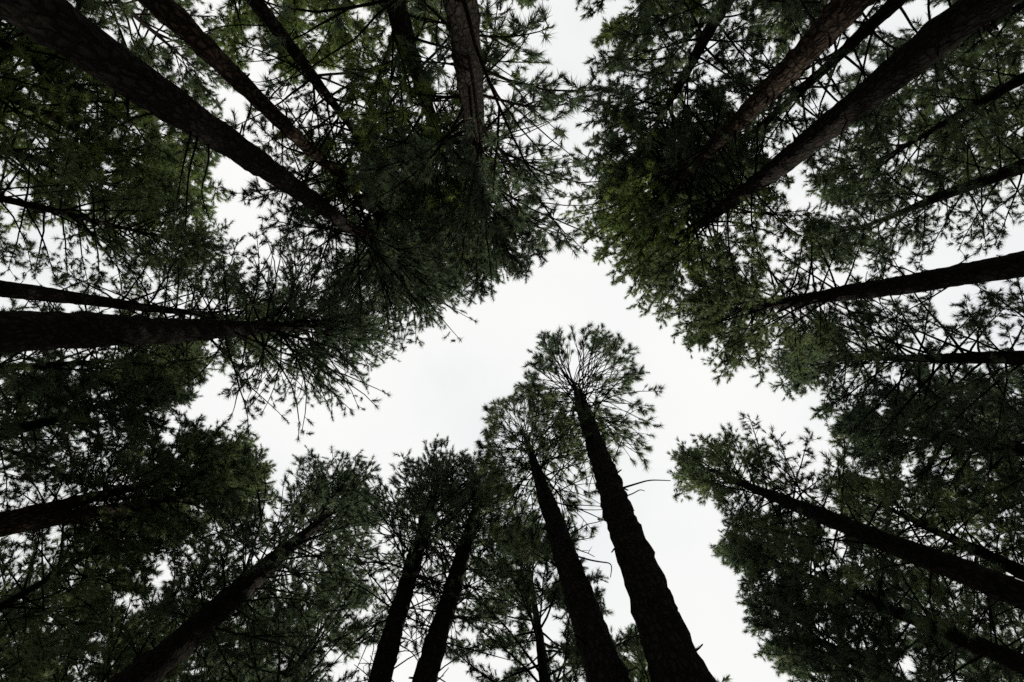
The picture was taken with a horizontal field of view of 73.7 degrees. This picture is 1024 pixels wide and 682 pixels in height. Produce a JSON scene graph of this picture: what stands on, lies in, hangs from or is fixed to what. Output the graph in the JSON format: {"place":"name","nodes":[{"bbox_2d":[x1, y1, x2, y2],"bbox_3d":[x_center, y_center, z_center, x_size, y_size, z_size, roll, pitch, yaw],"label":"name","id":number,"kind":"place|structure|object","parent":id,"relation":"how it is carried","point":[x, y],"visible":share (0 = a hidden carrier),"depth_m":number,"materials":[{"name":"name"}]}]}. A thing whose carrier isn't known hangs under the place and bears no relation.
{"place":"outdoors","nodes":[
{"label":"outdoors","id":0,"kind":"place"},
{"bbox_2d":[0,0,1023,681],"label":"sky","id":1,"kind":"structure","parent":0,"point":[441,388],"materials":[{"name":"white"}]},
{"bbox_3d":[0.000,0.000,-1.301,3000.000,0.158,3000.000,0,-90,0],"label":"ground","id":2,"kind":"structure","parent":0,"visible":0},
{"bbox_2d":[0,56,53,162],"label":"pine tree","id":3,"kind":"object","parent":2,"relation":"on","point":[18,143],"visible":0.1,"depth_m":26.51,"materials":[{"name":"green plant"}]},
{"bbox_2d":[0,20,54,90],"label":"pine tree","id":4,"kind":"object","parent":2,"relation":"on","point":[2,27],"visible":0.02,"depth_m":22.21,"materials":[{"name":"green plant"}]},
{"bbox_2d":[1,643,74,675],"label":"pine tree","id":5,"kind":"object","parent":2,"relation":"on","point":[51,662],"visible":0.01,"depth_m":24.58,"materials":[{"name":"green plant"}]},
{"bbox_2d":[0,350,95,473],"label":"pine tree","id":6,"kind":"object","parent":2,"relation":"on","point":[29,419],"visible":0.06,"depth_m":23.65,"materials":[{"name":"green plant"}]},
{"bbox_2d":[0,12,124,134],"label":"pine tree","id":7,"kind":"object","parent":2,"relation":"on","point":[3,33],"visible":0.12,"depth_m":20.91,"materials":[{"name":"green plant"}]},
{"bbox_2d":[0,566,126,681],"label":"pine tree","id":8,"kind":"object","parent":2,"relation":"on","point":[5,630],"visible":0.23,"depth_m":20.26,"materials":[{"name":"green plant"}]},
{"bbox_2d":[0,523,163,681],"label":"pine tree","id":9,"kind":"object","parent":2,"relation":"on","point":[83,620],"visible":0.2,"depth_m":21.53,"materials":[{"name":"green plant"}]},
{"bbox_2d":[0,479,198,676],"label":"pine tree","id":10,"kind":"object","parent":2,"relation":"on","point":[22,592],"visible":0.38,"depth_m":16.58,"materials":[{"name":"green plant"}]},
{"bbox_2d":[0,601,198,681],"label":"pine tree","id":11,"kind":"object","parent":2,"relation":"on","point":[65,676],"visible":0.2,"depth_m":19.80,"materials":[{"name":"green plant"}]},
{"bbox_2d":[0,45,199,266],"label":"pine tree","id":12,"kind":"object","parent":2,"relation":"on","point":[115,178],"visible":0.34,"depth_m":19.75,"materials":[{"name":"green plant"}]},
{"bbox_2d":[0,349,202,509],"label":"pine tree","id":13,"kind":"object","parent":2,"relation":"on","point":[105,408],"visible":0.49,"depth_m":17.42,"materials":[{"name":"green plant"}]},
{"bbox_2d":[0,298,220,443],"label":"pine tree","id":14,"kind":"object","parent":2,"relation":"on","point":[97,375],"visible":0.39,"depth_m":17.30,"materials":[{"name":"green plant"}]},
{"bbox_2d":[0,0,229,197],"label":"pine tree","id":15,"kind":"object","parent":2,"relation":"on","point":[95,121],"visible":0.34,"depth_m":20.05,"materials":[{"name":"green plant"}]},
{"bbox_2d":[0,118,233,314],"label":"pine tree","id":16,"kind":"object","parent":2,"relation":"on","point":[117,245],"visible":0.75,"depth_m":18.23,"materials":[{"name":"green plant"}]},
{"bbox_2d":[0,31,234,243],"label":"pine tree","id":17,"kind":"object","parent":2,"relation":"on","point":[18,99],"visible":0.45,"depth_m":19.54,"materials":[{"name":"green plant"}]},
{"bbox_2d":[13,0,253,116],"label":"pine tree","id":18,"kind":"object","parent":2,"relation":"on","point":[149,55],"visible":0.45,"depth_m":23.47,"materials":[{"name":"green plant"}]},
{"bbox_2d":[0,405,268,570],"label":"pine tree","id":19,"kind":"object","parent":2,"relation":"on","point":[69,503],"visible":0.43,"depth_m":17.64,"materials":[{"name":"green plant"}]},
{"bbox_2d":[0,417,277,588],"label":"pine tree","id":20,"kind":"object","parent":2,"relation":"on","point":[226,479],"visible":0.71,"depth_m":17.82,"materials":[{"name":"green plant"}]},
{"bbox_2d":[16,535,279,681],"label":"pine tree","id":21,"kind":"object","parent":2,"relation":"on","point":[104,670],"visible":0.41,"depth_m":17.58,"materials":[{"name":"green plant"}]},
{"bbox_2d":[0,218,308,399],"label":"pine tree","id":22,"kind":"object","parent":2,"relation":"on","point":[15,290],"visible":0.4,"depth_m":17.74,"materials":[{"name":"green plant"}]},
{"bbox_2d":[0,217,405,442],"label":"pine tree","id":23,"kind":"object","parent":2,"relation":"on","point":[22,331],"visible":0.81,"depth_m":17.56,"materials":[{"name":"green plant"}]},
{"bbox_2d":[169,642,277,681],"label":"pine tree","id":24,"kind":"object","parent":2,"relation":"on","point":[249,680],"visible":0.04,"depth_m":24.68,"materials":[{"name":"green plant"}]},
{"bbox_2d":[132,590,328,681],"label":"pine tree","id":25,"kind":"object","parent":2,"relation":"on","point":[210,664],"visible":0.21,"depth_m":20.37,"materials":[{"name":"green plant"}]},
{"bbox_2d":[0,0,496,351],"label":"pine tree","id":26,"kind":"object","parent":2,"relation":"on","point":[68,30],"visible":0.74,"depth_m":10.72,"materials":[{"name":"green plant"}]},
{"bbox_2d":[108,444,396,681],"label":"pine tree","id":27,"kind":"object","parent":2,"relation":"on","point":[158,661],"visible":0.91,"depth_m":16.66,"materials":[{"name":"green plant"}]},
{"bbox_2d":[214,0,350,88],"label":"pine tree","id":28,"kind":"object","parent":2,"relation":"on","point":[249,15],"visible":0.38,"depth_m":22.11,"materials":[{"name":"green plant"}]},
{"bbox_2d":[171,544,406,681],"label":"pine tree","id":29,"kind":"object","parent":2,"relation":"on","point":[341,640],"visible":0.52,"depth_m":19.07,"materials":[{"name":"green plant"}]},
{"bbox_2d":[136,0,475,308],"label":"pine tree","id":30,"kind":"object","parent":2,"relation":"on","point":[174,17],"visible":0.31,"depth_m":14.09,"materials":[{"name":"green plant"}]},
{"bbox_2d":[265,0,385,79],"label":"pine tree","id":31,"kind":"object","parent":2,"relation":"on","point":[333,43],"visible":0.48,"depth_m":24.70,"materials":[{"name":"green plant"}]},
{"bbox_2d":[205,0,448,245],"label":"pine tree","id":32,"kind":"object","parent":2,"relation":"on","point":[264,13],"visible":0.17,"depth_m":14.76,"materials":[{"name":"green plant"}]},
{"bbox_2d":[318,434,505,681],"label":"pine tree","id":33,"kind":"object","parent":2,"relation":"on","point":[387,652],"visible":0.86,"depth_m":18.22,"materials":[{"name":"green plant"}]},
{"bbox_2d":[333,0,494,56],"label":"pine tree","id":34,"kind":"object","parent":2,"relation":"on","point":[379,18],"visible":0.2,"depth_m":21.70,"materials":[{"name":"green plant"}]},
{"bbox_2d":[306,0,552,266],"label":"pine tree","id":35,"kind":"object","parent":2,"relation":"on","point":[401,24],"visible":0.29,"depth_m":12.14,"materials":[{"name":"green plant"}]},
{"bbox_2d":[241,0,638,308],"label":"pine tree","id":36,"kind":"object","parent":2,"relation":"on","point":[504,227],"visible":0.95,"depth_m":10.98,"materials":[{"name":"green plant"}]},
{"bbox_2d":[361,450,549,681],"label":"pine tree","id":37,"kind":"object","parent":2,"relation":"on","point":[428,667],"visible":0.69,"depth_m":17.61,"materials":[{"name":"green plant"}]},
{"bbox_2d":[502,0,548,10],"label":"pine tree","id":38,"kind":"object","parent":2,"relation":"on","point":[528,3],"visible":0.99,"depth_m":23.63,"materials":[{"name":"green plant"}]},
{"bbox_2d":[443,501,640,681],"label":"pine tree","id":39,"kind":"object","parent":2,"relation":"on","point":[526,594],"visible":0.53,"depth_m":18.36,"materials":[{"name":"green plant"}]},
{"bbox_2d":[473,382,636,681],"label":"pine tree","id":40,"kind":"object","parent":2,"relation":"on","point":[602,661],"visible":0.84,"depth_m":16.64,"materials":[{"name":"green plant"}]},
{"bbox_2d":[509,320,715,681],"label":"pine tree","id":41,"kind":"object","parent":2,"relation":"on","point":[671,654],"visible":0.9,"depth_m":15.75,"materials":[{"name":"green plant"}]},
{"bbox_2d":[575,0,717,68],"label":"pine tree","id":42,"kind":"object","parent":2,"relation":"on","point":[620,20],"visible":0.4,"depth_m":20.84,"materials":[{"name":"green plant"}]},
{"bbox_2d":[609,622,731,681],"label":"pine tree","id":43,"kind":"object","parent":2,"relation":"on","point":[640,673],"visible":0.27,"depth_m":24.17,"materials":[{"name":"green plant"}]},
{"bbox_2d":[655,0,750,32],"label":"pine tree","id":44,"kind":"object","parent":2,"relation":"on","point":[737,4],"visible":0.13,"depth_m":21.27,"materials":[{"name":"green plant"}]},
{"bbox_2d":[574,0,841,213],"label":"pine tree","id":45,"kind":"object","parent":2,"relation":"on","point":[662,31],"visible":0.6,"depth_m":15.49,"materials":[{"name":"green plant"}]},
{"bbox_2d":[552,0,876,300],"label":"pine tree","id":46,"kind":"object","parent":2,"relation":"on","point":[833,22],"visible":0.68,"depth_m":17.22,"materials":[{"name":"green plant"}]},
{"bbox_2d":[594,0,1017,328],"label":"pine tree","id":47,"kind":"object","parent":2,"relation":"on","point":[932,41],"visible":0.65,"depth_m":15.66,"materials":[{"name":"green plant"}]},
{"bbox_2d":[657,0,985,232],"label":"pine tree","id":48,"kind":"object","parent":2,"relation":"on","point":[887,9],"visible":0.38,"depth_m":15.30,"materials":[{"name":"green plant"}]},
{"bbox_2d":[736,0,914,63],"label":"pine tree","id":49,"kind":"object","parent":2,"relation":"on","point":[775,27],"visible":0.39,"depth_m":21.12,"materials":[{"name":"green plant"}]},
{"bbox_2d":[664,210,1023,387],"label":"pine tree","id":50,"kind":"object","parent":2,"relation":"on","point":[755,305],"visible":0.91,"depth_m":17.73,"materials":[{"name":"green plant"}]},
{"bbox_2d":[666,409,1023,676],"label":"pine tree","id":51,"kind":"object","parent":2,"relation":"on","point":[997,586],"visible":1,"depth_m":14.98,"materials":[{"name":"green plant"}]},
{"bbox_2d":[763,623,932,681],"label":"pine tree","id":52,"kind":"object","parent":2,"relation":"on","point":[798,673],"visible":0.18,"depth_m":22.13,"materials":[{"name":"green plant"}]},
{"bbox_2d":[709,495,1023,681],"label":"pine tree","id":53,"kind":"object","parent":2,"relation":"on","point":[1007,658],"visible":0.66,"depth_m":16.23,"materials":[{"name":"green plant"}]},
{"bbox_2d":[735,552,1023,681],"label":"pine tree","id":54,"kind":"object","parent":2,"relation":"on","point":[808,646],"visible":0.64,"depth_m":17.18,"materials":[{"name":"green plant"}]},
{"bbox_2d":[766,241,1023,461],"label":"pine tree","id":55,"kind":"object","parent":2,"relation":"on","point":[1010,357],"visible":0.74,"depth_m":17.93,"materials":[{"name":"green plant"}]},
{"bbox_2d":[802,99,1023,277],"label":"pine tree","id":56,"kind":"object","parent":2,"relation":"on","point":[999,173],"visible":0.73,"depth_m":17.98,"materials":[{"name":"green plant"}]},
{"bbox_2d":[802,23,1023,220],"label":"pine tree","id":57,"kind":"object","parent":2,"relation":"on","point":[845,164],"visible":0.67,"depth_m":18.82,"materials":[{"name":"green plant"}]},
{"bbox_2d":[825,363,1023,525],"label":"pine tree","id":58,"kind":"object","parent":2,"relation":"on","point":[1013,479],"visible":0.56,"depth_m":18.45,"materials":[{"name":"green plant"}]},
{"bbox_2d":[826,462,1023,629],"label":"pine tree","id":59,"kind":"object","parent":2,"relation":"on","point":[861,491],"visible":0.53,"depth_m":19.02,"materials":[{"name":"green plant"}]},
{"bbox_2d":[831,0,1023,152],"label":"pine tree","id":60,"kind":"object","parent":2,"relation":"on","point":[881,55],"visible":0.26,"depth_m":21.54,"materials":[{"name":"green plant"}]},
{"bbox_2d":[861,544,1023,681],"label":"pine tree","id":61,"kind":"object","parent":2,"relation":"on","point":[1009,637],"visible":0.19,"depth_m":20.05,"materials":[{"name":"green plant"}]},
{"bbox_2d":[901,321,1023,480],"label":"pine tree","id":62,"kind":"object","parent":2,"relation":"on","point":[965,369],"visible":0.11,"depth_m":21.38,"materials":[{"name":"green plant"}]},
{"bbox_2d":[909,24,1023,201],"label":"pine tree","id":63,"kind":"object","parent":2,"relation":"on","point":[1007,99],"visible":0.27,"depth_m":20.56,"materials":[{"name":"green plant"}]},
{"bbox_2d":[911,423,1023,580],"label":"pine tree","id":64,"kind":"object","parent":2,"relation":"on","point":[981,536],"visible":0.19,"depth_m":20.36,"materials":[{"name":"green plant"}]},
{"bbox_2d":[951,622,1022,681],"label":"pine tree","id":65,"kind":"object","parent":2,"relation":"on","point":[960,664],"visible":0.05,"depth_m":26.43,"materials":[{"name":"green plant"}]},
{"bbox_2d":[952,0,1023,85],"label":"pine tree","id":66,"kind":"object","parent":2,"relation":"on","point":[1010,39],"visible":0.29,"depth_m":21.57,"materials":[{"name":"green plant"}]},
{"bbox_2d":[967,365,1023,461],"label":"pine tree","id":67,"kind":"object","parent":2,"relation":"on","point":[1017,378],"visible":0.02,"depth_m":24.02,"materials":[{"name":"green plant"}]}
]}

